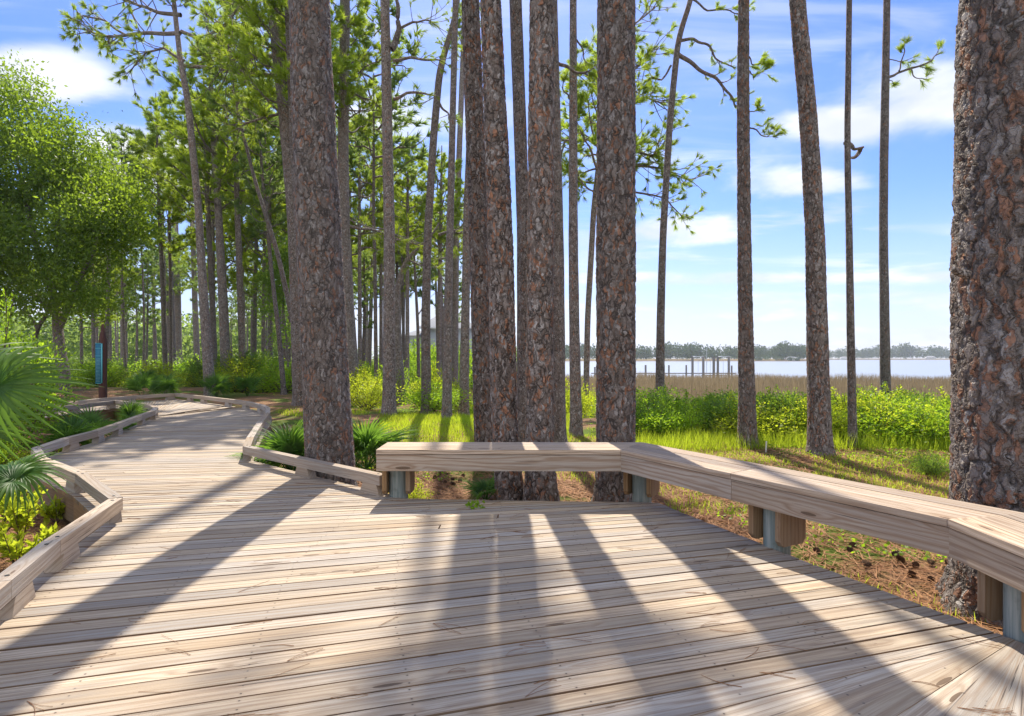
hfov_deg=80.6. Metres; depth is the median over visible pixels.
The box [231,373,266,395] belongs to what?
fan palm
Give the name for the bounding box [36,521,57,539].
seedling shrub
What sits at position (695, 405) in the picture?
shrub
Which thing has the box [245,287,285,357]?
pine tree
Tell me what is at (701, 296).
sky
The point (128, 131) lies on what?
pine tree
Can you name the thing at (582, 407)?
shrub
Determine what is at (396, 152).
pine tree
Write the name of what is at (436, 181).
pine tree
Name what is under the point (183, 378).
shrub
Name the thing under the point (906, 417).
shrub
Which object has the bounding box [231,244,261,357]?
pine tree
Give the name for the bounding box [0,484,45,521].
seedling shrub
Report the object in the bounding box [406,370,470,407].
shrub
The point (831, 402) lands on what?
shrub
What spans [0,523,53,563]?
seedling shrub
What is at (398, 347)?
pine tree
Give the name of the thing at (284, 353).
pine tree
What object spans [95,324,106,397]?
trail sign
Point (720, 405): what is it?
shrub
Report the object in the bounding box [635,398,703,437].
shrub
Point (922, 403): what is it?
shrub
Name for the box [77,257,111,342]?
pine tree
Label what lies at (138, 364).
shrub
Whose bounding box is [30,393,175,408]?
curb rail
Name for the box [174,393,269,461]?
curb rail
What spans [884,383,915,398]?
shrub
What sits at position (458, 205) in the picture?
pine tree
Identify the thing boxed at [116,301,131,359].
pine tree
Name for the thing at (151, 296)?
pine tree
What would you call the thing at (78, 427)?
fan palm
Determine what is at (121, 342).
pine tree
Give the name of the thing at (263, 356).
shrub
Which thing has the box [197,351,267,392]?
shrub
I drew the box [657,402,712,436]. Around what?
shrub
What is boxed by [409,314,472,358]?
house
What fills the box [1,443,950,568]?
ground cover
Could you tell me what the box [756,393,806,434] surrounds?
shrub
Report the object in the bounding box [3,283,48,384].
crape tree
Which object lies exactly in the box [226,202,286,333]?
pine tree
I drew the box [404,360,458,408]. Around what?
shrub
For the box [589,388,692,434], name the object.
shrub
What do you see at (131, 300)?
pine tree
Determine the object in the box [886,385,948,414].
shrub
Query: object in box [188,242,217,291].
pine tree
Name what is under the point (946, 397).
shrub
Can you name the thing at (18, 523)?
seedling shrub
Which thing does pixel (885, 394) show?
shrub
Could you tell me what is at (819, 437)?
pine tree
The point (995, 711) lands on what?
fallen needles
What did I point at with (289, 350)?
pine tree
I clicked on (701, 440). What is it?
grass
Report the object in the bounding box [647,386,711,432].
shrub
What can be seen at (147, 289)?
pine tree
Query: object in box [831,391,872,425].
shrub
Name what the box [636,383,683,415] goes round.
shrub
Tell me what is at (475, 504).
leaf sprig
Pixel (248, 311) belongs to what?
pine tree
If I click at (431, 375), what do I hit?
shrub
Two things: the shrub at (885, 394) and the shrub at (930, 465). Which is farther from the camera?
the shrub at (885, 394)
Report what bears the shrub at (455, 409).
on the ground at (272, 401)
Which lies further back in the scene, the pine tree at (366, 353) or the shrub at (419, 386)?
the pine tree at (366, 353)
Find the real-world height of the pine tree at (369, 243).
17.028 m
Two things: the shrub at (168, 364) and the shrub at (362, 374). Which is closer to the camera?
the shrub at (362, 374)
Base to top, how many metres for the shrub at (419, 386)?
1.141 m
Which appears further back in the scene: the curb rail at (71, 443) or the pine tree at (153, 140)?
the pine tree at (153, 140)
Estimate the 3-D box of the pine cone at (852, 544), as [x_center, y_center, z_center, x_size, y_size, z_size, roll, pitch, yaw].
[2.804,1.537,4.966,0.058,0.052,0.052,-8,7,-38]
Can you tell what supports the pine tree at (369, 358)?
on the ground at (272, 401)
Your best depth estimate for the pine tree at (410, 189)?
47.38 m
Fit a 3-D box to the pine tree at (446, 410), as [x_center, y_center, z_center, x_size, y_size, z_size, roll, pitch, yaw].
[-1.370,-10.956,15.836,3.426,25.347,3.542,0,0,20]
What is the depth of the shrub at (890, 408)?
11.25 m
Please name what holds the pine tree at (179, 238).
on the ground at (272, 401)
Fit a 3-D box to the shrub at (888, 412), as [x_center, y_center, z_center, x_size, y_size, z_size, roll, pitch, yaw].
[6.620,1.139,11.367,2.229,1.032,2.142,0,0,-36]
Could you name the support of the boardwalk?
on the ground at (272, 401)
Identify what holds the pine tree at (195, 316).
on the ground at (272, 401)
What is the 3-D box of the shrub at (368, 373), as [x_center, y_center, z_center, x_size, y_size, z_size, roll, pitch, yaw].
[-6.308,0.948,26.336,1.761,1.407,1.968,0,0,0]
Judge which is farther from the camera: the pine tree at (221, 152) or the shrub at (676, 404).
the pine tree at (221, 152)
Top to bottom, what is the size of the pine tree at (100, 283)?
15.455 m
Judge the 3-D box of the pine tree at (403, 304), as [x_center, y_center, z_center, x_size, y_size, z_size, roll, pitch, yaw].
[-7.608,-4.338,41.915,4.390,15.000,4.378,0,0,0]
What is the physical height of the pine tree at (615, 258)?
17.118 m
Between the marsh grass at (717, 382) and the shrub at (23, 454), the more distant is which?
the marsh grass at (717, 382)
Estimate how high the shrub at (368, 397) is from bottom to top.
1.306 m
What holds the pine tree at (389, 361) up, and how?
on the ground at (272, 401)
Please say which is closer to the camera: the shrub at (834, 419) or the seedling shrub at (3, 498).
the seedling shrub at (3, 498)
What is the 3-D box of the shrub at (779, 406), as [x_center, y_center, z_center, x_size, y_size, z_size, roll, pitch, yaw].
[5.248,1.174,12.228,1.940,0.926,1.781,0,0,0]
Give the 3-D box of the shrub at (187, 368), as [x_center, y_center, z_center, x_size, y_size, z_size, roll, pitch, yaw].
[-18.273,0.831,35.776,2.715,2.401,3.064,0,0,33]
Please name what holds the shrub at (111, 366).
on the ground at (272, 401)
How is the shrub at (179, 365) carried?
on the ground at (272, 401)
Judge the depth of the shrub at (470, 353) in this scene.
59.70 m
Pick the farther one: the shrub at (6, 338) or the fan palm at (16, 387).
the shrub at (6, 338)
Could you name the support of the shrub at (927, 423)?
on the ground at (272, 401)
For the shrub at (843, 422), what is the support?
on the ground at (272, 401)
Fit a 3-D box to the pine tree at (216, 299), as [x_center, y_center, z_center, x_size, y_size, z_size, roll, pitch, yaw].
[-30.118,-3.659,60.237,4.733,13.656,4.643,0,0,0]
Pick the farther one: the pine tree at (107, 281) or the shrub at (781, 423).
the pine tree at (107, 281)
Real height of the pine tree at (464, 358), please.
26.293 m
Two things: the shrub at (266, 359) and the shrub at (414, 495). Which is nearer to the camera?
the shrub at (414, 495)
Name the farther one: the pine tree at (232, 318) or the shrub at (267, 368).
the pine tree at (232, 318)
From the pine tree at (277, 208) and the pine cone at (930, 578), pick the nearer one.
the pine cone at (930, 578)
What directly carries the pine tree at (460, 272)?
on the ground at (272, 401)
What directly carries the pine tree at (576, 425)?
on the ground at (272, 401)
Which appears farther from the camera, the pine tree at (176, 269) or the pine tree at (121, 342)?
the pine tree at (121, 342)
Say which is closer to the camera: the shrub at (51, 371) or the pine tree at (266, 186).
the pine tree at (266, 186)
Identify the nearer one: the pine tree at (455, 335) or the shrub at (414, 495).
the shrub at (414, 495)
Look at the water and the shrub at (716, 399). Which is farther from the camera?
the water
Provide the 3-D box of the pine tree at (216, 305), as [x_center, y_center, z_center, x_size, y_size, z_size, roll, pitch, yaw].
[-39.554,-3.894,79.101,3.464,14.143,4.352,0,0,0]
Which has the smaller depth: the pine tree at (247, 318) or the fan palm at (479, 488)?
the fan palm at (479, 488)
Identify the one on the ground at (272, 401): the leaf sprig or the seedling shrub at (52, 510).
the seedling shrub at (52, 510)
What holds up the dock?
in the water
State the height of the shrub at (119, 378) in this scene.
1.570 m
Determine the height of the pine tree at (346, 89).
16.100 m
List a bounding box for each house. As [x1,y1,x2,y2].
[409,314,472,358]
[924,356,935,358]
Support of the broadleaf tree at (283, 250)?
on the ground at (272, 401)
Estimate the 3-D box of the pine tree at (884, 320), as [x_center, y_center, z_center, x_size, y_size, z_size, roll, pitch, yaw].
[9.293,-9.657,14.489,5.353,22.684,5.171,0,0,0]
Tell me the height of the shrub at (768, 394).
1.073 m
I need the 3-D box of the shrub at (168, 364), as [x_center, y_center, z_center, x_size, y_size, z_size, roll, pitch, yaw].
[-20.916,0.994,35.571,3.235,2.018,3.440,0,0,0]
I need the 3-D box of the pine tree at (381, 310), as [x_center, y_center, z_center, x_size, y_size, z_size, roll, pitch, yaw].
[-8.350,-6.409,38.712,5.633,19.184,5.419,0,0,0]
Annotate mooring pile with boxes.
[712,357,714,374]
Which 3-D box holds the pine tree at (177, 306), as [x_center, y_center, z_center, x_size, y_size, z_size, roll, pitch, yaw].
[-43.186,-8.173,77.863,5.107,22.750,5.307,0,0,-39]
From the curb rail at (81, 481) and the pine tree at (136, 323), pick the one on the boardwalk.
the curb rail at (81, 481)
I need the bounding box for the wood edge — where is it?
[0,300,516,372]
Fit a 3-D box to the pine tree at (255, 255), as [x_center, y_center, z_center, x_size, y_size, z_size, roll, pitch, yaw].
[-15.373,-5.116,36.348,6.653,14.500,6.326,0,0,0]
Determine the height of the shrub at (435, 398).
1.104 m
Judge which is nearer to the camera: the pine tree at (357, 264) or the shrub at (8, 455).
the shrub at (8, 455)
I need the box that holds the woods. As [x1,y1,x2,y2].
[516,341,949,359]
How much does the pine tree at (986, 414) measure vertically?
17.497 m
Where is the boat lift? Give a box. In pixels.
[691,356,729,377]
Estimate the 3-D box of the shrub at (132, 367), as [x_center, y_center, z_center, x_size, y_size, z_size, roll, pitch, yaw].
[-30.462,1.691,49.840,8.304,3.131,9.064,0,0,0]
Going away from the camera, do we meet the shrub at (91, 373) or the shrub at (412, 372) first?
the shrub at (91, 373)
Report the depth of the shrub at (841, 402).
11.74 m
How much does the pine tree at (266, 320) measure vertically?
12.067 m
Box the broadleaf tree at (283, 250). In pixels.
[244,229,290,386]
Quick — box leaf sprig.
[465,499,484,509]
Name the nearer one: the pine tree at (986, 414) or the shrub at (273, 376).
the pine tree at (986, 414)
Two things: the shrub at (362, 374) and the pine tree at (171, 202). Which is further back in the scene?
the pine tree at (171, 202)
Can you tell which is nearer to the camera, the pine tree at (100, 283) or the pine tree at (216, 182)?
the pine tree at (216, 182)
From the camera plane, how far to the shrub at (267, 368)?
28.32 m
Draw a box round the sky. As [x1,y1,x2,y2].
[0,0,958,358]
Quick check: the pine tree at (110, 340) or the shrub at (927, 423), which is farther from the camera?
the pine tree at (110, 340)
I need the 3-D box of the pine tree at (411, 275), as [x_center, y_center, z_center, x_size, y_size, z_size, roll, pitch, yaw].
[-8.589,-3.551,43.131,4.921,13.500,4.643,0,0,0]
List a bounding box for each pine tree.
[48,248,121,364]
[57,0,268,396]
[57,246,147,365]
[71,245,118,342]
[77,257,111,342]
[84,129,145,361]
[84,252,133,360]
[93,122,171,385]
[96,242,158,364]
[99,289,129,360]
[109,93,204,368]
[113,273,160,364]
[114,208,157,370]
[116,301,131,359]
[117,250,178,365]
[120,86,211,370]
[127,0,283,388]
[129,79,273,368]
[137,245,167,360]
[139,248,167,366]
[141,91,261,285]
[149,183,190,322]
[150,248,186,360]
[155,223,189,363]
[156,210,190,366]
[166,210,216,358]
[175,200,262,295]
[178,18,282,389]
[180,0,346,405]
[184,169,286,342]
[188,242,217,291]
[189,262,236,320]
[191,0,290,322]
[198,288,218,322]
[204,158,288,358]
[211,0,360,284]
[218,82,287,394]
[218,292,237,356]
[223,97,285,360]
[223,106,279,354]
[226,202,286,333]
[229,274,260,337]
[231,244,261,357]
[232,284,257,354]
[240,133,290,365]
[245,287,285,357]
[248,260,276,307]
[257,282,267,354]
[268,112,354,200]
[270,0,432,405]
[274,202,286,365]
[288,0,357,486]
[333,0,464,393]
[335,61,413,371]
[336,116,420,277]
[350,205,462,403]
[352,119,424,372]
[352,212,395,367]
[352,220,370,294]
[352,244,382,366]
[354,197,378,362]
[361,221,421,298]
[367,132,445,399]
[370,187,432,301]
[376,192,431,374]
[380,0,462,415]
[396,145,464,377]
[399,221,417,318]
[403,222,435,384]
[404,203,462,381]
[411,160,462,368]
[417,203,444,346]
[420,0,461,413]
[434,0,481,402]
[434,271,470,322]
[441,0,457,418]
[458,160,469,416]
[461,0,491,441]
[480,0,523,500]
[509,0,527,441]
[522,0,559,500]
[553,0,597,441]
[559,0,596,436]
[559,0,724,417]
[591,0,635,501]
[635,0,757,395]
[736,0,789,448]
[789,0,835,456]
[843,0,863,446]
[879,0,946,394]
[932,0,1023,627]
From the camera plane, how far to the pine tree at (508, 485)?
6.34 m
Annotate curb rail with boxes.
[0,498,122,619]
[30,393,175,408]
[31,448,122,523]
[33,400,157,457]
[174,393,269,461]
[243,446,386,495]
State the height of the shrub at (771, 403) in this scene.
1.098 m
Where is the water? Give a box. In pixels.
[565,360,950,379]
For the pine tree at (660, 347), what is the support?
on the ground at (272, 401)
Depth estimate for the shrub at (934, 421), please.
10.76 m
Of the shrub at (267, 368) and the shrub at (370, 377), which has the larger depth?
the shrub at (267, 368)
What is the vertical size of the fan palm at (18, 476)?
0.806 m
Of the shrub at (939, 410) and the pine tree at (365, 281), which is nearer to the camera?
the shrub at (939, 410)
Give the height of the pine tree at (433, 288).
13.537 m
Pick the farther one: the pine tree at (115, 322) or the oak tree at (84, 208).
the pine tree at (115, 322)
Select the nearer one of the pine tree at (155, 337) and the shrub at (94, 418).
the shrub at (94, 418)
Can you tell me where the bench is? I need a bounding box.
[376,442,1023,642]
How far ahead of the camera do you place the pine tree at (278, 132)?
34.38 m
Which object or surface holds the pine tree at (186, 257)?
on the ground at (272, 401)
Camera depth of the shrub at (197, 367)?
33.12 m
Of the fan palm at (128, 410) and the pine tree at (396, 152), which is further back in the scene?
the pine tree at (396, 152)
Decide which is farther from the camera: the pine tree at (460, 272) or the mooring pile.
the mooring pile
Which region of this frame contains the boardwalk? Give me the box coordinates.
[0,399,1023,715]
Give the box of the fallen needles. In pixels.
[15,478,1012,715]
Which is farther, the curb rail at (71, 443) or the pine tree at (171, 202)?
the pine tree at (171, 202)
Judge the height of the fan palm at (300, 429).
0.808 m
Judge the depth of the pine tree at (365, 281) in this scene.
38.61 m
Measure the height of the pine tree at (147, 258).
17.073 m
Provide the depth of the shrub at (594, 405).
24.24 m
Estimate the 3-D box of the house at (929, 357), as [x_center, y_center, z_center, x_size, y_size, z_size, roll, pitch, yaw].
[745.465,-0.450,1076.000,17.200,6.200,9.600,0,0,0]
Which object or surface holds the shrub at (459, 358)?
on the ground at (272, 401)
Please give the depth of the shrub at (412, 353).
56.20 m
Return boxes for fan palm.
[0,326,101,464]
[0,449,69,515]
[14,409,119,454]
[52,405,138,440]
[113,399,148,420]
[116,409,148,429]
[120,369,169,398]
[131,368,166,380]
[151,369,182,393]
[196,370,238,396]
[225,419,304,470]
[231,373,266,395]
[262,417,354,467]
[352,415,423,469]
[456,476,496,499]
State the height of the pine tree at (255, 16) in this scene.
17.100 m
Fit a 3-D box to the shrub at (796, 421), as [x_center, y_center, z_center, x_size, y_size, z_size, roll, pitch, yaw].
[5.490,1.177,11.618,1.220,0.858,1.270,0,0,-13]
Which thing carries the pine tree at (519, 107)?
on the ground at (272, 401)
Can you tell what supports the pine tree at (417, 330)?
on the ground at (272, 401)
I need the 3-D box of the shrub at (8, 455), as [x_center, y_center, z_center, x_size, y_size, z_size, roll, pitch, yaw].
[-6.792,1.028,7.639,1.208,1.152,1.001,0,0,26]
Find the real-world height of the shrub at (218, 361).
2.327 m
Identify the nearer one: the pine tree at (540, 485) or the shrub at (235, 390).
the pine tree at (540, 485)
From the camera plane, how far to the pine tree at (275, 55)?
19.52 m
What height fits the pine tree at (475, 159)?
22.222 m
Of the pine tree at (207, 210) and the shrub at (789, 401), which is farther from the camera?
the pine tree at (207, 210)
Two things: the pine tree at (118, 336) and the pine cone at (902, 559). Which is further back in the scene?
the pine tree at (118, 336)
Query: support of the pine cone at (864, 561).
on the pine straw
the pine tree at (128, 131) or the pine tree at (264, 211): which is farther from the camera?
the pine tree at (128, 131)
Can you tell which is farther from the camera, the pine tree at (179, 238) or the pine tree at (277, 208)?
the pine tree at (179, 238)
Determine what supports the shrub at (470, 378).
on the ground at (272, 401)
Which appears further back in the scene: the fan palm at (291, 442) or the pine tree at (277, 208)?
the pine tree at (277, 208)
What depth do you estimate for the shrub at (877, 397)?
11.58 m
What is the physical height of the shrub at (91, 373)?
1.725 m
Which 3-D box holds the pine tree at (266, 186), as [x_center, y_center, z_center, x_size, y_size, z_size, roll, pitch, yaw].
[-10.693,-5.198,26.029,3.605,13.781,4.370,0,0,-36]
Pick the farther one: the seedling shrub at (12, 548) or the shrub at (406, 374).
the shrub at (406, 374)
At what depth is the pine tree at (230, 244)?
41.35 m
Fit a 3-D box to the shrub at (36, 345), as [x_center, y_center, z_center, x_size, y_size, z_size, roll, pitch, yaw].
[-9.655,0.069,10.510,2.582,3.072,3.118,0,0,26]
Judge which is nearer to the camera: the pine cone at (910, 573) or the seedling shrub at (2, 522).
the pine cone at (910, 573)
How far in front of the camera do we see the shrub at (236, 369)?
27.35 m
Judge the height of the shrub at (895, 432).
0.822 m
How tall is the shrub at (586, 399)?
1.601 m
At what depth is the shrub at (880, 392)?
13.15 m
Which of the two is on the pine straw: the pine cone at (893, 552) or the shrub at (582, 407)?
the pine cone at (893, 552)
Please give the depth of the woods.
656.59 m
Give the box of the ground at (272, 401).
[0,359,1002,633]
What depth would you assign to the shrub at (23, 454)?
8.11 m
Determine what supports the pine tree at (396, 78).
on the ground at (272, 401)
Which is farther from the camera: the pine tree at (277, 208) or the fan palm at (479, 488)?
the pine tree at (277, 208)
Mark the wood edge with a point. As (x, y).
(187, 343)
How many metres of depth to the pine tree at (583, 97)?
21.90 m
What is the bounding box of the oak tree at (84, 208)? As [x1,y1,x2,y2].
[0,49,178,392]
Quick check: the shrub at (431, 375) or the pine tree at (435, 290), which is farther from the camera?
the pine tree at (435, 290)
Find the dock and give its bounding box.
[591,365,732,376]
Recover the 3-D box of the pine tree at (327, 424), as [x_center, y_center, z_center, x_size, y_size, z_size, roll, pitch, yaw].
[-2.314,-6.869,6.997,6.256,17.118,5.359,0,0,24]
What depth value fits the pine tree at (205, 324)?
23.95 m
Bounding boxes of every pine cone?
[849,542,855,547]
[861,559,871,566]
[891,551,899,557]
[896,555,905,563]
[907,570,915,577]
[912,561,919,567]
[927,576,934,581]
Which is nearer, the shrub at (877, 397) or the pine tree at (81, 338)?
the shrub at (877, 397)
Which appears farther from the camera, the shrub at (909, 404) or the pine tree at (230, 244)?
the pine tree at (230, 244)
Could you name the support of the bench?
on the boardwalk
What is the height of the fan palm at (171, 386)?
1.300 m
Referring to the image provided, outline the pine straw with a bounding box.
[0,433,1002,634]
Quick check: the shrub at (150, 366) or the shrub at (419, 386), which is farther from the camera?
the shrub at (150, 366)
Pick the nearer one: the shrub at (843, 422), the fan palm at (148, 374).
the shrub at (843, 422)
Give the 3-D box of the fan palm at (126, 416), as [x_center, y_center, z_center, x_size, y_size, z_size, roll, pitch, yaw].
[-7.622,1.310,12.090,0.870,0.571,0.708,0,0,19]
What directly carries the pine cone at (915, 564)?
on the pine straw
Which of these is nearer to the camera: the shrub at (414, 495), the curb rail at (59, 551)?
the curb rail at (59, 551)
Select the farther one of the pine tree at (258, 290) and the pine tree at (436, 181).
the pine tree at (258, 290)
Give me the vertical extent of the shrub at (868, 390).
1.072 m
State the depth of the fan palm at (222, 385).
23.76 m
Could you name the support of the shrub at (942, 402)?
on the ground at (272, 401)
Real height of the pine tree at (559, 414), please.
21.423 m
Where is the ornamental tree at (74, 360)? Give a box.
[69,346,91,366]
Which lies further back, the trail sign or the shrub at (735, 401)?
the trail sign
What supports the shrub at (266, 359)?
on the ground at (272, 401)
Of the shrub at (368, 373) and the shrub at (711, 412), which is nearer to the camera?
the shrub at (711, 412)
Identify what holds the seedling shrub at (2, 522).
on the pine straw
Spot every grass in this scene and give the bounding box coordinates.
[49,371,950,417]
[275,407,985,626]
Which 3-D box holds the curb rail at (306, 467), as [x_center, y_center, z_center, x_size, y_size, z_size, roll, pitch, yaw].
[-2.182,1.154,6.378,2.712,0.191,0.090,0,0,41]
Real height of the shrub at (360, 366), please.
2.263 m
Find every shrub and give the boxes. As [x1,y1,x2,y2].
[0,288,90,459]
[0,329,73,438]
[0,422,40,464]
[0,444,31,464]
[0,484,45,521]
[0,489,47,532]
[0,492,42,540]
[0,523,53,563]
[36,494,65,524]
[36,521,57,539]
[43,356,83,372]
[70,354,144,386]
[71,358,124,386]
[89,366,134,386]
[108,360,156,374]
[111,354,158,372]
[132,357,182,383]
[132,358,184,386]
[137,353,201,383]
[172,368,202,386]
[179,353,201,386]
[181,351,219,386]
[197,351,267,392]
[200,354,279,392]
[213,345,267,391]
[232,348,278,391]
[236,347,284,367]
[245,356,291,392]
[247,361,291,393]
[349,369,404,410]
[350,367,382,404]
[357,348,372,375]
[360,365,382,380]
[361,367,380,389]
[362,361,382,377]
[375,360,413,397]
[378,338,435,375]
[396,377,470,412]
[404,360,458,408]
[405,378,441,403]
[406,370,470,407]
[408,478,435,498]
[409,353,434,387]
[411,364,458,381]
[411,378,472,413]
[432,340,471,372]
[458,361,472,392]
[459,343,471,366]
[565,376,595,417]
[565,389,595,417]
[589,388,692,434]
[589,390,595,417]
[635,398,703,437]
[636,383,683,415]
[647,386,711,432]
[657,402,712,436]
[668,394,714,427]
[684,385,779,434]
[687,393,728,410]
[696,392,724,431]
[702,386,802,435]
[703,400,805,444]
[704,407,776,437]
[756,386,832,438]
[756,387,791,401]
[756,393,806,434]
[759,395,796,424]
[769,397,806,436]
[772,393,843,413]
[773,386,803,398]
[777,394,866,437]
[786,392,846,412]
[798,409,878,440]
[831,386,889,426]
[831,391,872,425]
[831,392,921,441]
[833,393,938,444]
[835,388,943,439]
[836,381,887,401]
[840,384,905,404]
[841,405,943,446]
[858,393,941,434]
[861,388,902,397]
[871,405,946,441]
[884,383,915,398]
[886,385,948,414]
[890,390,935,401]
[893,396,935,407]
[893,400,949,445]
[898,401,950,447]
[902,448,949,478]
[922,404,948,426]
[923,396,950,406]
[928,386,950,411]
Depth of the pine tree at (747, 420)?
10.55 m
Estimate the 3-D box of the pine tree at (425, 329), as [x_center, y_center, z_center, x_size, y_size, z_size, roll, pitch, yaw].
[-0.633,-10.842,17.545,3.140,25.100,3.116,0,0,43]
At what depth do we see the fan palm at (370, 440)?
8.13 m
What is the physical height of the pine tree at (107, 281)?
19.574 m
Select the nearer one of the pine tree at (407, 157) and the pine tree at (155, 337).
the pine tree at (407, 157)
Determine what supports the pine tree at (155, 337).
on the ground at (272, 401)
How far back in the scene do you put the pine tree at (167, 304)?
79.90 m
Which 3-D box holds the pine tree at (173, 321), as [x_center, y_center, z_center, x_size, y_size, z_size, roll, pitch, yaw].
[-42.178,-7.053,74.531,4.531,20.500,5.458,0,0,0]
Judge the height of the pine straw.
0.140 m
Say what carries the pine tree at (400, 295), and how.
on the ground at (272, 401)
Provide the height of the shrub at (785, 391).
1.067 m
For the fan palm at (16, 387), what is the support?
on the ground at (272, 401)
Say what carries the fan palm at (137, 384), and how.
on the ground at (272, 401)
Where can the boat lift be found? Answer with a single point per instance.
(692, 365)
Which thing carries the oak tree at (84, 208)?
on the ground at (272, 401)
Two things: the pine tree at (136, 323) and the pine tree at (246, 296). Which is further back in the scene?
the pine tree at (246, 296)
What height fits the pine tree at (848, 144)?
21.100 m
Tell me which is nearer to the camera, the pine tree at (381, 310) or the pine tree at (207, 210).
the pine tree at (207, 210)
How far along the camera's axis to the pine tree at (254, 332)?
38.35 m
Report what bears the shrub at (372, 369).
on the ground at (272, 401)
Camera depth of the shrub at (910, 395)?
13.66 m
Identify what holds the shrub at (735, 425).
on the ground at (272, 401)

